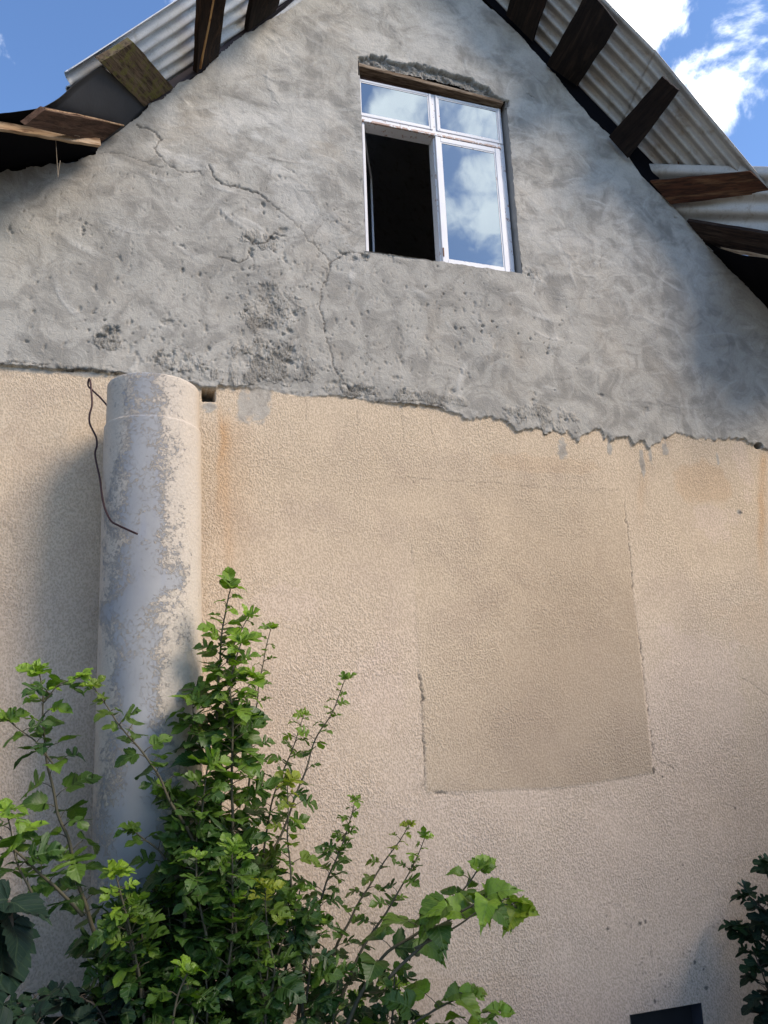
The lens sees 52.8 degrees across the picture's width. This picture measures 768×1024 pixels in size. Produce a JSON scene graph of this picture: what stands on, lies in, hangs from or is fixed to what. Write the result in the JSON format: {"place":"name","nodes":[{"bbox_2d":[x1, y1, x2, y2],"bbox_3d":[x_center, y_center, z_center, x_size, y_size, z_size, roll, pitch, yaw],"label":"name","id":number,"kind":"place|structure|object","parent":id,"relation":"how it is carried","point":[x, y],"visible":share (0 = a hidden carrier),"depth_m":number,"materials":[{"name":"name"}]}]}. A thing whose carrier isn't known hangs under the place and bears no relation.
{"place":"outdoors","nodes":[
{"label":"outdoors","id":0,"kind":"place"},
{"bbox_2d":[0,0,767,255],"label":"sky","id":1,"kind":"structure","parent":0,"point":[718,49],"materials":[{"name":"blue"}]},
{"label":"ground","id":2,"kind":"structure","parent":0,"visible":0},
{"bbox_2d":[0,879,51,1023],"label":"persimmon sapling","id":3,"kind":"object","parent":2,"relation":"on","point":[18,933],"visible":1,"depth_m":2.07,"materials":[{"name":"green plant"}]},
{"bbox_2d":[4,980,166,1023],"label":"bush","id":4,"kind":"object","parent":2,"relation":"on","point":[72,1006],"visible":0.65,"depth_m":2.80,"materials":[{"name":"green plant"}]},
{"bbox_2d":[88,372,202,1019],"bbox_3d":[-1.125,1.526,3.702,0.620,4.512,0.562,3,-15,-17],"label":"flue pipe","id":5,"kind":"object","parent":2,"relation":"on","point":[149,622],"visible":0.71,"depth_m":3.75,"materials":[{"name":"concrete"}]},
{"bbox_2d":[87,378,137,534],"bbox_3d":[-1.410,-0.313,3.999,0.107,0.979,0.535,11,-20,-41],"label":"wire","id":6,"kind":"object","parent":5,"relation":"attached to","point":[95,457],"visible":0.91,"depth_m":4.04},
{"bbox_2d":[0,566,540,1023],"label":"mulberry shrub","id":7,"kind":"object","parent":2,"relation":"on","point":[224,918],"visible":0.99,"depth_m":3.19,"materials":[{"name":"green plant"}]},
{"bbox_2d":[0,0,767,1023],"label":"house","id":8,"kind":"structure","parent":2,"relation":"on","point":[448,318],"depth_m":4.90,"materials":[{"name":"beige paint"}]},
{"bbox_2d":[360,79,514,271],"bbox_3d":[0.360,-2.415,5.660,1.073,1.488,0.611,-4,-15,9],"label":"window","id":9,"kind":"structure","parent":8,"relation":"in","point":[471,215],"depth_m":5.68,"materials":[{"name":"clear glass"}]},
{"bbox_2d":[718,853,767,1023],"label":"fig bush","id":10,"kind":"object","parent":2,"relation":"on","point":[752,932],"visible":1,"depth_m":4.47,"materials":[{"name":"green plant"}]}
]}

